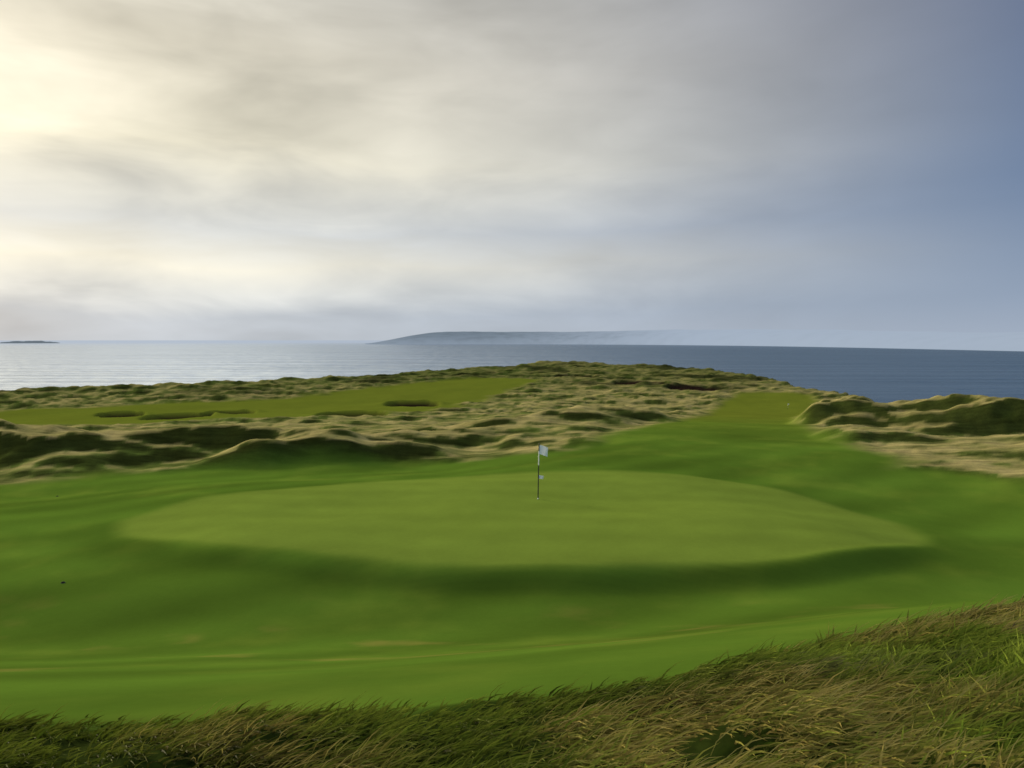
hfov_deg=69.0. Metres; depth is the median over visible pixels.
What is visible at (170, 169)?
sky
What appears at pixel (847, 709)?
rough grass
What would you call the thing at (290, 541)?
terrain
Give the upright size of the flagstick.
2.214 m
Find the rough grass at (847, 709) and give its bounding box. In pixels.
[0,594,1023,767]
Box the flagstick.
[537,443,547,498]
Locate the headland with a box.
[366,329,1023,350]
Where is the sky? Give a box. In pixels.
[0,0,1023,339]
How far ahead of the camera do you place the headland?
3168.06 m
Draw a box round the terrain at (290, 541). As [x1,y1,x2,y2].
[0,361,1023,767]
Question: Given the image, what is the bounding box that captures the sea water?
[0,340,1023,402]
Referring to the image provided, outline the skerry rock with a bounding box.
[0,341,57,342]

